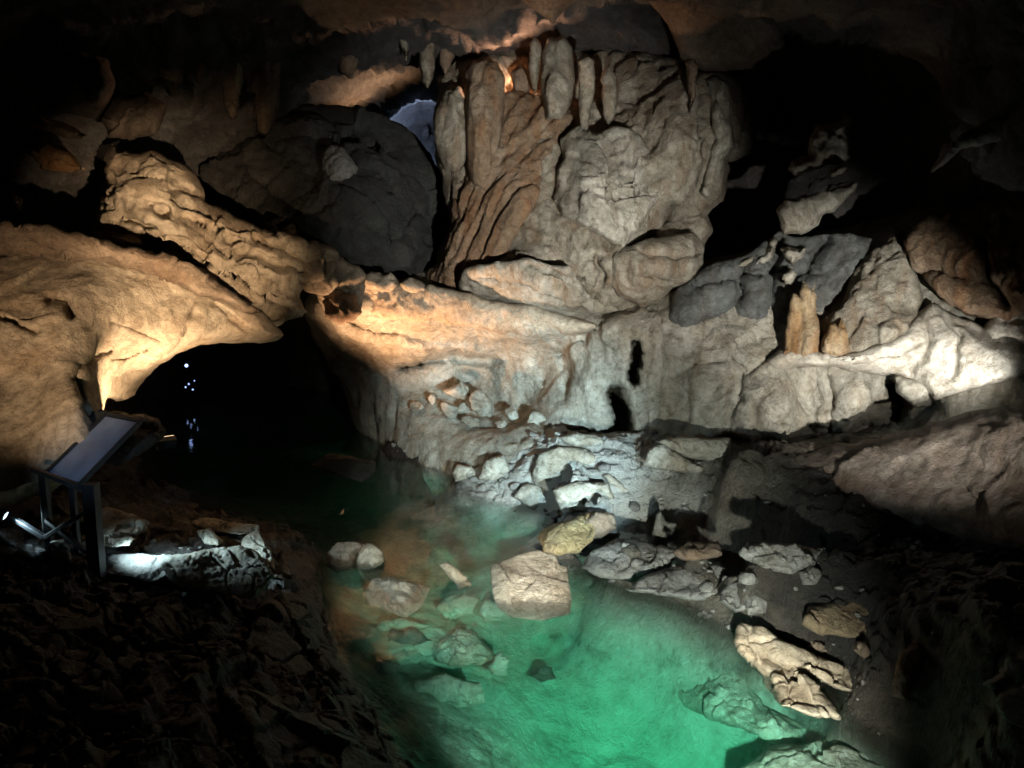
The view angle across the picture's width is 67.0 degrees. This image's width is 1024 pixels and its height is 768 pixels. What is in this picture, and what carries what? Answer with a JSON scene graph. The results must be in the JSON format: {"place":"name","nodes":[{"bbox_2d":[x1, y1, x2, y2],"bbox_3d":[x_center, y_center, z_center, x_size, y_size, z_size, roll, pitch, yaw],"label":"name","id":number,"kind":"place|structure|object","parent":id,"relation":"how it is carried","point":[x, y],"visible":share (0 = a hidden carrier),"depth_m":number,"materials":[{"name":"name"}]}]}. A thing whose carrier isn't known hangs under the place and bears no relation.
{"place":"outdoors","nodes":[
{"label":"outdoors","id":0,"kind":"place"},
{"bbox_2d":[0,221,261,313],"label":"cave wall","id":1,"kind":"structure","parent":0,"point":[51,242],"depth_m":10.65,"materials":[{"name":"brown stone"}]},
{"bbox_2d":[0,250,283,508],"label":"cave wall","id":2,"kind":"structure","parent":0,"point":[81,341],"depth_m":9.97,"materials":[{"name":"stone"}]},
{"bbox_2d":[4,192,25,212],"bbox_3d":[-7.703,-2.818,12.012,0.276,0.353,0.785,-6,10,-35],"label":"rock lump","id":3,"kind":"object","parent":2,"relation":"on","point":[14,202],"visible":1,"depth_m":11.91,"materials":[{"name":"stone"}]},
{"bbox_2d":[88,409,165,465],"bbox_3d":[-4.728,0.588,9.335,0.826,0.663,1.444,0,8,0],"label":"rock ledge","id":4,"kind":"object","parent":2,"relation":"attached to","point":[147,433],"visible":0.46,"depth_m":9.15,"materials":[{"name":"stone"}]},
{"bbox_2d":[90,144,339,326],"bbox_3d":[-5.207,-2.624,13.966,4.304,3.443,3.493,-3,8,-18],"label":"rock ledge","id":5,"kind":"object","parent":2,"relation":"on","point":[153,201],"visible":0.77,"depth_m":13.13,"materials":[{"name":"stone"}]},
{"bbox_2d":[100,91,165,139],"bbox_3d":[-6.501,-4.600,13.228,1.335,0.834,0.775,3,9,22],"label":"rock lump","id":6,"kind":"object","parent":5,"relation":"on","point":[134,116],"visible":0.98,"depth_m":12.99,"materials":[{"name":"brown stone"}]},
{"bbox_2d":[304,261,338,295],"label":"rock","id":7,"kind":"object","parent":5,"relation":"on","point":[328,284],"visible":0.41,"depth_m":14.47,"materials":[{"name":"stone"}]},
{"bbox_2d":[180,390,302,397],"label":"water","id":8,"kind":"structure","parent":0,"point":[216,391],"depth_m":26.89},
{"bbox_2d":[362,576,430,616],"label":"boulder","id":9,"kind":"object","parent":8,"relation":"in","point":[396,596],"visible":1,"depth_m":9.83,"materials":[{"name":"stone"}]},
{"bbox_2d":[491,550,570,620],"bbox_3d":[0.233,2.655,10.244,1.034,0.640,1.857,0,8,0],"label":"boulder","id":10,"kind":"object","parent":8,"relation":"in","point":[532,585],"visible":1,"depth_m":9.71,"materials":[{"name":"stone"}]},
{"bbox_2d":[740,738,883,767],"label":"boulder","id":11,"kind":"object","parent":8,"relation":"in","point":[821,754],"visible":0.56,"depth_m":6.93,"materials":[{"name":"stone"}]},
{"bbox_2d":[0,388,1023,767],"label":"ground","id":12,"kind":"structure","parent":0,"point":[112,672],"depth_m":9.05,"materials":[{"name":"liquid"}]},
{"bbox_2d":[46,539,70,559],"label":"ledge rock","id":13,"kind":"object","parent":12,"relation":"on","point":[63,551],"visible":1,"depth_m":7.81,"materials":[{"name":"stone"}]},
{"bbox_2d":[1,412,142,579],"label":"information sign","id":14,"kind":"object","parent":12,"relation":"on","point":[74,467],"visible":0.94,"depth_m":8.13,"materials":[{"name":"metal"}]},
{"bbox_2d":[104,531,134,547],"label":"ledge rock","id":15,"kind":"object","parent":12,"relation":"on","point":[116,539],"visible":0.94,"depth_m":8.62,"materials":[{"name":"stone"}]},
{"bbox_2d":[102,507,149,536],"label":"ledge rock","id":16,"kind":"object","parent":12,"relation":"on","point":[118,520],"visible":0.68,"depth_m":9.31,"materials":[{"name":"stone"}]},
{"bbox_2d":[105,552,170,582],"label":"ledge rock","id":17,"kind":"object","parent":12,"relation":"on","point":[142,567],"visible":0.81,"depth_m":8.13,"materials":[{"name":"grey stone"}]},
{"bbox_2d":[155,435,176,449],"bbox_3d":[-4.609,0.787,10.331,0.257,0.182,0.170,-7,10,-40],"label":"floodlight","id":18,"kind":"object","parent":12,"relation":"on","point":[167,442],"visible":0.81,"depth_m":10.29,"materials":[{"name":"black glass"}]},
{"bbox_2d":[160,545,274,598],"bbox_3d":[-3.007,1.954,7.957,1.256,0.434,0.912,0,8,0],"label":"ledge rock","id":19,"kind":"object","parent":12,"relation":"on","point":[242,572],"visible":1,"depth_m":7.82,"materials":[{"name":"stone"}]},
{"bbox_2d":[241,534,275,569],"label":"ledge rock","id":20,"kind":"object","parent":12,"relation":"on","point":[257,543],"visible":0.77,"depth_m":9.61,"materials":[{"name":"stone"}]},
{"bbox_2d":[236,551,399,767],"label":"bank ledge","id":21,"kind":"object","parent":12,"relation":"on","point":[279,631],"visible":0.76,"depth_m":6.69,"materials":[{"name":"stone"}]},
{"bbox_2d":[312,454,375,481],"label":"rock","id":22,"kind":"object","parent":12,"relation":"on","point":[349,467],"visible":1,"depth_m":13.96,"materials":[{"name":"stone"}]},
{"bbox_2d":[325,541,367,572],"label":"boulder","id":23,"kind":"object","parent":12,"relation":"on","point":[341,556],"visible":1,"depth_m":10.72,"materials":[{"name":"grey stone"}]},
{"bbox_2d":[355,543,384,568],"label":"boulder","id":24,"kind":"object","parent":12,"relation":"on","point":[369,556],"visible":0.99,"depth_m":10.79,"materials":[{"name":"stone"}]},
{"bbox_2d":[369,657,399,673],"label":"sunken stone","id":25,"kind":"object","parent":12,"relation":"on","point":[381,665],"visible":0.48,"depth_m":8.72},
{"bbox_2d":[377,616,429,630],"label":"sunken stone","id":26,"kind":"object","parent":12,"relation":"on","point":[400,623],"visible":0.73,"depth_m":9.99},
{"bbox_2d":[387,628,431,645],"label":"sunken stone","id":27,"kind":"object","parent":12,"relation":"on","point":[413,636],"visible":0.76,"depth_m":9.68,"materials":[{"name":"stone"}]},
{"bbox_2d":[414,673,484,708],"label":"sunken stone","id":28,"kind":"object","parent":12,"relation":"on","point":[452,690],"visible":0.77,"depth_m":8.47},
{"bbox_2d":[439,561,471,590],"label":"boulder","id":29,"kind":"object","parent":12,"relation":"on","point":[457,577],"visible":1,"depth_m":10.09,"materials":[{"name":"stone"}]},
{"bbox_2d":[432,594,480,620],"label":"sunken stone","id":30,"kind":"object","parent":12,"relation":"on","point":[450,607],"visible":1,"depth_m":10.34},
{"bbox_2d":[433,629,494,666],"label":"boulder","id":31,"kind":"object","parent":12,"relation":"on","point":[461,647],"visible":1,"depth_m":9.20,"materials":[{"name":"stone"}]},
{"bbox_2d":[479,599,510,621],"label":"sunken stone","id":32,"kind":"object","parent":12,"relation":"on","point":[489,611],"visible":0.76,"depth_m":10.23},
{"bbox_2d":[486,649,509,675],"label":"sunken stone","id":33,"kind":"object","parent":12,"relation":"on","point":[497,665],"visible":1,"depth_m":9.12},
{"bbox_2d":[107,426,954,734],"bbox_3d":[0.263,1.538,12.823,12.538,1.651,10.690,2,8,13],"label":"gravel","id":34,"kind":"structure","parent":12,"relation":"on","point":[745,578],"depth_m":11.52,"materials":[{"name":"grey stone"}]},
{"bbox_2d":[197,528,222,545],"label":"ledge rock","id":35,"kind":"object","parent":34,"relation":"on","point":[209,536],"visible":1,"depth_m":9.51,"materials":[{"name":"stone"}]},
{"bbox_2d":[192,517,259,534],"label":"ledge rock","id":36,"kind":"object","parent":34,"relation":"on","point":[213,524],"visible":0.97,"depth_m":10.45,"materials":[{"name":"stone"}]},
{"bbox_2d":[452,464,475,481],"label":"shore block","id":37,"kind":"object","parent":34,"relation":"on","point":[460,472],"depth_m":14.75,"materials":[{"name":"stone"}]},
{"bbox_2d":[478,454,509,480],"bbox_3d":[-0.337,1.572,14.476,0.613,0.542,0.625,0,8,0],"label":"shore block","id":38,"kind":"object","parent":34,"relation":"on","point":[495,468],"depth_m":14.24,"materials":[{"name":"stone"}]},
{"bbox_2d":[513,483,544,509],"bbox_3d":[0.337,1.996,13.644,0.701,0.539,0.620,-3,9,-23],"label":"shore block","id":39,"kind":"object","parent":34,"relation":"on","point":[528,495],"depth_m":13.40,"materials":[{"name":"stone"}]},
{"bbox_2d":[557,432,602,446],"bbox_3d":[1.223,1.000,13.873,0.855,0.316,0.540,0,8,0],"label":"shore block","id":40,"kind":"object","parent":34,"relation":"on","point":[576,439],"depth_m":13.65,"materials":[{"name":"stone"}]},
{"bbox_2d":[553,480,613,512],"bbox_3d":[1.148,1.825,12.454,0.998,0.583,0.704,0,8,0],"label":"shore block","id":41,"kind":"object","parent":34,"relation":"on","point":[574,496],"depth_m":12.17,"materials":[{"name":"stone"}]},
{"bbox_2d":[601,473,627,491],"bbox_3d":[1.755,1.669,12.910,0.534,0.403,0.424,0,8,0],"label":"shore block","id":42,"kind":"object","parent":34,"relation":"on","point":[609,478],"depth_m":12.73,"materials":[{"name":"stone"}]},
{"bbox_2d":[582,538,676,581],"bbox_3d":[1.576,2.369,10.391,1.085,0.366,1.139,5,9,30],"label":"slab","id":43,"kind":"object","parent":34,"relation":"on","point":[610,560],"depth_m":10.21,"materials":[{"name":"grey stone"}]},
{"bbox_2d":[626,562,729,600],"bbox_3d":[2.162,2.486,9.609,1.486,0.367,0.856,-5,9,-29],"label":"slab","id":44,"kind":"object","parent":34,"relation":"on","point":[681,583],"depth_m":9.48,"materials":[{"name":"grey stone"}]},
{"bbox_2d":[671,541,721,560],"bbox_3d":[2.374,2.130,9.918,0.682,0.200,0.570,0,8,0],"label":"slab","id":45,"kind":"object","parent":34,"relation":"on","point":[692,551],"depth_m":9.72,"materials":[{"name":"brown stone"}]},
{"bbox_2d":[739,541,824,573],"bbox_3d":[3.051,1.931,8.722,1.042,0.339,0.597,0,8,0],"label":"slab","id":46,"kind":"object","parent":34,"relation":"on","point":[790,558],"depth_m":8.55,"materials":[{"name":"grey stone"}]},
{"bbox_2d":[527,665,556,681],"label":"sunken stone","id":47,"kind":"object","parent":12,"relation":"on","point":[543,673],"visible":1,"depth_m":9.81,"materials":[{"name":"stone"}]},
{"bbox_2d":[532,446,594,483],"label":"shore block","id":48,"kind":"structure","parent":12,"relation":"on","point":[548,465],"depth_m":13.42,"materials":[{"name":"stone"}]},
{"bbox_2d":[536,511,595,555],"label":"boulder","id":49,"kind":"object","parent":12,"relation":"on","point":[576,535],"visible":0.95,"depth_m":10.57,"materials":[{"name":"yellow stone"}]},
{"bbox_2d":[585,511,615,538],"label":"boulder","id":50,"kind":"object","parent":12,"relation":"on","point":[603,523],"visible":0.75,"depth_m":10.93,"materials":[{"name":"white stone"}]},
{"bbox_2d":[621,521,678,541],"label":"slab","id":51,"kind":"structure","parent":12,"relation":"on","point":[642,531],"depth_m":12.16,"materials":[{"name":"grey stone"}]},
{"bbox_2d":[643,444,703,472],"bbox_3d":[2.638,1.208,12.652,1.037,0.526,0.634,0,8,0],"label":"shore block","id":52,"kind":"object","parent":12,"relation":"on","point":[664,457],"depth_m":12.38,"materials":[{"name":"stone"}]},
{"bbox_2d":[658,436,730,460],"bbox_3d":[2.993,1.075,12.745,1.235,0.481,0.666,0,8,0],"label":"shore block","id":53,"kind":"object","parent":12,"relation":"on","point":[702,449],"depth_m":12.48,"materials":[{"name":"stone"}]},
{"bbox_2d":[718,580,745,612],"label":"rock","id":54,"kind":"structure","parent":12,"relation":"on","point":[729,598],"depth_m":8.85,"materials":[{"name":"grey stone"}]},
{"bbox_2d":[678,673,806,744],"bbox_3d":[2.488,3.623,8.704,0.820,0.635,1.981,-4,9,-25],"label":"boulder","id":55,"kind":"object","parent":12,"relation":"on","point":[726,699],"visible":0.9,"depth_m":8.35,"materials":[{"name":"stone"}]},
{"bbox_2d":[744,595,766,614],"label":"rock","id":56,"kind":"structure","parent":12,"relation":"on","point":[754,605],"depth_m":8.55,"materials":[{"name":"grey stone"}]},
{"bbox_2d":[734,623,851,719],"bbox_3d":[2.956,2.958,7.752,1.268,0.690,1.763,0,8,0],"label":"boulder","id":57,"kind":"object","parent":12,"relation":"on","point":[792,674],"visible":0.97,"depth_m":7.69,"materials":[{"name":"stone"}]},
{"bbox_2d":[799,565,821,584],"bbox_3d":[3.270,2.096,8.485,0.241,0.215,0.448,3,9,23],"label":"slab","id":58,"kind":"object","parent":12,"relation":"on","point":[810,575],"depth_m":8.35,"materials":[{"name":"grey stone"}]},
{"bbox_2d":[808,641,826,653],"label":"rock","id":59,"kind":"object","parent":12,"relation":"on","point":[817,646],"depth_m":8.11,"materials":[{"name":"brown stone"}]},
{"bbox_2d":[802,602,868,637],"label":"rock","id":60,"kind":"object","parent":12,"relation":"on","point":[831,618],"depth_m":7.90,"materials":[{"name":"stone"}]},
{"bbox_2d":[853,640,870,657],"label":"rock","id":61,"kind":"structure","parent":12,"relation":"on","point":[861,649],"depth_m":7.37,"materials":[{"name":"brown stone"}]},
{"bbox_2d":[891,639,921,699],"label":"slab","id":62,"kind":"structure","parent":12,"relation":"on","point":[907,665],"depth_m":6.68,"materials":[{"name":"brown stone"}]},
{"bbox_2d":[981,656,1023,689],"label":"slab","id":63,"kind":"structure","parent":12,"relation":"on","point":[1012,670],"depth_m":5.54,"materials":[{"name":"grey stone"}]},
{"bbox_2d":[995,685,1023,727],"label":"slab","id":64,"kind":"structure","parent":12,"relation":"on","point":[1009,704],"depth_m":4.99,"materials":[{"name":"grey stone"}]},
{"bbox_2d":[0,0,1023,483],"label":"cave wall","id":65,"kind":"structure","parent":0,"point":[914,86],"depth_m":14.93,"materials":[{"name":"stone"}]},
{"bbox_2d":[0,103,87,139],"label":"rock shelf","id":66,"kind":"object","parent":65,"relation":"attached to","point":[22,117],"visible":1,"depth_m":11.93,"materials":[{"name":"brown stone"}]},
{"bbox_2d":[29,141,83,172],"bbox_3d":[-7.322,-3.659,12.432,1.022,0.512,0.532,5,9,32],"label":"rock lump","id":67,"kind":"object","parent":65,"relation":"on","point":[49,156],"visible":1,"depth_m":12.23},
{"bbox_2d":[40,51,114,122],"bbox_3d":[-7.096,-4.909,12.731,1.405,1.166,0.870,6,10,38],"label":"rock lump","id":68,"kind":"object","parent":65,"relation":"attached to","point":[80,83],"visible":1,"depth_m":12.43,"materials":[{"name":"brown stone"}]},
{"bbox_2d":[160,68,183,96],"bbox_3d":[-6.490,-6.101,14.646,0.682,1.308,0.664,0,8,0],"label":"stalactite","id":69,"kind":"object","parent":65,"relation":"hanging from","point":[171,82],"visible":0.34,"depth_m":14.46,"materials":[{"name":"brown stone"}]},
{"bbox_2d":[221,62,243,119],"bbox_3d":[-5.482,-5.976,15.309,0.471,1.478,0.674,-4,9,-25],"label":"stalactite","id":70,"kind":"object","parent":65,"relation":"hanging from","point":[231,84],"visible":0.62,"depth_m":15.07,"materials":[{"name":"brown stone"}]},
{"bbox_2d":[252,62,280,133],"bbox_3d":[-4.879,-5.916,15.542,0.692,1.744,0.845,-5,10,-34],"label":"stalactite","id":71,"kind":"object","parent":65,"relation":"hanging from","point":[266,85],"visible":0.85,"depth_m":15.32,"materials":[{"name":"brown stone"}]},
{"bbox_2d":[199,104,448,278],"bbox_3d":[-4.598,-4.505,18.227,6.220,4.775,5.315,0,8,0],"label":"boulder","id":72,"kind":"object","parent":65,"relation":"on","point":[383,209],"visible":0.81,"depth_m":16.89,"materials":[{"name":"stone"}]},
{"bbox_2d":[321,144,358,180],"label":"boulder","id":73,"kind":"object","parent":72,"relation":"on","point":[338,162],"visible":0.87,"depth_m":16.06,"materials":[{"name":"grey stone"}]},
{"bbox_2d":[339,55,358,79],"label":"stalactite","id":74,"kind":"object","parent":65,"relation":"hanging from","point":[348,65],"visible":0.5,"depth_m":16.03,"materials":[{"name":"brown stone"}]},
{"bbox_2d":[419,43,435,87],"bbox_3d":[-1.855,-7.219,16.798,0.393,1.566,0.442,4,9,26],"label":"stalactite","id":75,"kind":"object","parent":65,"relation":"hanging from","point":[427,61],"visible":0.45,"depth_m":16.67},
{"bbox_2d":[438,49,454,74],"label":"stalactite","id":76,"kind":"object","parent":65,"relation":"hanging from","point":[446,57],"visible":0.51,"depth_m":16.95,"materials":[{"name":"brown stone"}]},
{"bbox_2d":[522,0,787,74],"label":"rock arch","id":77,"kind":"object","parent":65,"relation":"attached to","point":[731,42],"visible":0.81,"depth_m":14.33,"materials":[{"name":"brown stone"}]},
{"bbox_2d":[685,58,697,113],"bbox_3d":[3.397,-5.678,14.723,0.276,1.207,0.342,7,10,40],"label":"stalactite","id":78,"kind":"object","parent":77,"relation":"hanging from","point":[691,65],"visible":0.98,"depth_m":14.60,"materials":[{"name":"brown stone"}]},
{"bbox_2d":[928,118,1003,174],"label":"rock outcrop","id":79,"kind":"object","parent":65,"relation":"attached to","point":[985,132],"visible":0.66,"depth_m":10.66,"materials":[{"name":"grey stone"}]},
{"bbox_2d":[305,204,1023,498],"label":"cave wall","id":80,"kind":"structure","parent":0,"point":[650,367],"depth_m":15.07,"materials":[{"name":"stone"}]},
{"bbox_2d":[441,402,457,418],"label":"rubble stone","id":81,"kind":"object","parent":80,"relation":"on","point":[450,411],"visible":1,"depth_m":16.82,"materials":[{"name":"stone"}]},
{"bbox_2d":[442,382,469,399],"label":"rubble stone","id":82,"kind":"object","parent":80,"relation":"on","point":[460,390],"visible":0.99,"depth_m":16.85,"materials":[{"name":"stone"}]},
{"bbox_2d":[317,272,596,335],"bbox_3d":[-1.169,-1.669,15.666,5.797,1.290,1.504,1,8,8],"label":"rock shelf","id":83,"kind":"object","parent":80,"relation":"attached to","point":[449,307],"visible":0.66,"depth_m":15.10,"materials":[{"name":"stone"}]},
{"bbox_2d":[322,289,361,324],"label":"rock","id":84,"kind":"object","parent":83,"relation":"on","point":[341,307],"visible":0.93,"depth_m":14.82,"materials":[{"name":"brown stone"}]},
{"bbox_2d":[332,257,366,291],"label":"rock","id":85,"kind":"object","parent":83,"relation":"on","point":[349,276],"visible":0.77,"depth_m":14.76,"materials":[{"name":"stone"}]},
{"bbox_2d":[362,271,398,291],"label":"rock","id":86,"kind":"object","parent":83,"relation":"on","point":[384,282],"visible":0.93,"depth_m":15.01,"materials":[{"name":"stone"}]},
{"bbox_2d":[399,277,425,292],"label":"rock","id":87,"kind":"object","parent":83,"relation":"on","point":[410,285],"visible":0.98,"depth_m":15.03,"materials":[{"name":"stone"}]},
{"bbox_2d":[461,416,479,427],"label":"rubble stone","id":88,"kind":"object","parent":80,"relation":"on","point":[470,422],"visible":1,"depth_m":16.50,"materials":[{"name":"stone"}]},
{"bbox_2d":[469,389,494,416],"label":"rubble stone","id":89,"kind":"object","parent":80,"relation":"on","point":[481,402],"visible":1,"depth_m":16.46,"materials":[{"name":"stone"}]},
{"bbox_2d":[504,407,518,420],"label":"rubble stone","id":90,"kind":"object","parent":80,"relation":"on","point":[511,413],"visible":1,"depth_m":16.19,"materials":[{"name":"stone"}]},
{"bbox_2d":[527,411,545,423],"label":"rubble stone","id":91,"kind":"object","parent":80,"relation":"on","point":[535,417],"visible":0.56,"depth_m":15.80,"materials":[{"name":"stone"}]},
{"bbox_2d":[426,36,762,313],"bbox_3d":[1.396,-4.772,17.246,7.780,6.954,6.884,6,10,37],"label":"hanging rock","id":92,"kind":"object","parent":80,"relation":"attached to","point":[550,203],"visible":0.98,"depth_m":15.14,"materials":[{"name":"stone"}]},
{"bbox_2d":[511,64,529,92],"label":"stalactite","id":93,"kind":"object","parent":92,"relation":"hanging from","point":[520,77],"visible":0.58,"depth_m":16.54,"materials":[{"name":"brown stone"}]},
{"bbox_2d":[528,36,541,92],"bbox_3d":[0.482,-6.656,16.056,0.294,1.191,0.421,0,8,0],"label":"stalactite","id":94,"kind":"object","parent":92,"relation":"hanging from","point":[535,56],"visible":1,"depth_m":15.93},
{"bbox_2d":[577,53,594,131],"bbox_3d":[1.488,-5.827,15.445,0.370,1.619,0.526,0,8,0],"label":"stalactite","id":95,"kind":"object","parent":92,"relation":"hanging from","point":[585,63],"visible":0.98,"depth_m":15.26},
{"bbox_2d":[600,66,616,124],"bbox_3d":[1.966,-5.843,15.591,0.358,1.189,0.505,0,8,0],"label":"stalactite","id":96,"kind":"object","parent":92,"relation":"hanging from","point":[609,91],"visible":1,"depth_m":15.45},
{"bbox_2d":[669,231,871,326],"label":"rock slope","id":97,"kind":"structure","parent":80,"relation":"attached to","point":[827,264],"depth_m":13.75,"materials":[{"name":"stone"}]},
{"bbox_2d":[756,237,777,263],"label":"rock outcrop","id":98,"kind":"object","parent":97,"relation":"on","point":[769,251],"visible":1,"depth_m":13.77,"materials":[{"name":"stone"}]},
{"bbox_2d":[782,267,796,284],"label":"rock outcrop","id":99,"kind":"object","parent":97,"relation":"on","point":[789,276],"visible":1,"depth_m":13.16,"materials":[{"name":"stone"}]},
{"bbox_2d":[780,246,806,264],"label":"rock outcrop","id":100,"kind":"object","parent":97,"relation":"on","point":[792,255],"visible":1,"depth_m":13.35,"materials":[{"name":"stone"}]},
{"bbox_2d":[776,182,857,234],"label":"rock outcrop","id":101,"kind":"object","parent":97,"relation":"on","point":[803,214],"visible":1,"depth_m":13.33,"materials":[{"name":"stone"}]},
{"bbox_2d":[788,113,858,175],"bbox_3d":[5.562,-4.293,13.851,1.378,1.109,0.707,-3,9,-23],"label":"rock outcrop","id":102,"kind":"object","parent":80,"relation":"attached to","point":[830,144],"visible":1,"depth_m":13.65,"materials":[{"name":"stone"}]},
{"bbox_2d":[819,226,923,351],"bbox_3d":[5.842,-1.499,12.811,1.868,2.276,1.965,0,8,0],"label":"rock","id":103,"kind":"object","parent":80,"relation":"attached to","point":[882,302],"visible":0.81,"depth_m":12.42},
{"bbox_2d":[766,301,1023,399],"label":"rock ledge","id":104,"kind":"object","parent":80,"relation":"attached to","point":[937,351],"visible":0.92,"depth_m":11.69,"materials":[{"name":"stone"}]},
{"bbox_2d":[784,282,820,356],"bbox_3d":[4.931,-1.061,13.051,0.602,1.315,1.112,4,9,24],"label":"stalagmite","id":105,"kind":"object","parent":104,"relation":"on","point":[802,333],"visible":0.93,"depth_m":12.70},
{"bbox_2d":[821,318,849,355],"bbox_3d":[5.326,-0.742,12.621,0.472,0.676,0.950,4,9,27],"label":"stalagmite","id":106,"kind":"object","parent":104,"relation":"on","point":[835,340],"visible":0.92,"depth_m":12.27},
{"bbox_2d":[894,375,929,405],"bbox_3d":[6.346,0.077,12.224,0.543,0.483,1.015,6,10,35],"label":"rock block","id":107,"kind":"object","parent":104,"relation":"hanging from","point":[912,392],"visible":0.93,"depth_m":11.90,"materials":[{"name":"stone"}]},
{"bbox_2d":[796,402,1023,549],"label":"rock ledge","id":108,"kind":"object","parent":80,"relation":"attached to","point":[960,476],"visible":0.84,"depth_m":9.53,"materials":[{"name":"brown stone"}]},
{"bbox_2d":[903,196,1023,320],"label":"rock","id":109,"kind":"object","parent":80,"relation":"attached to","point":[969,262],"visible":1,"depth_m":11.62,"materials":[{"name":"stone"}]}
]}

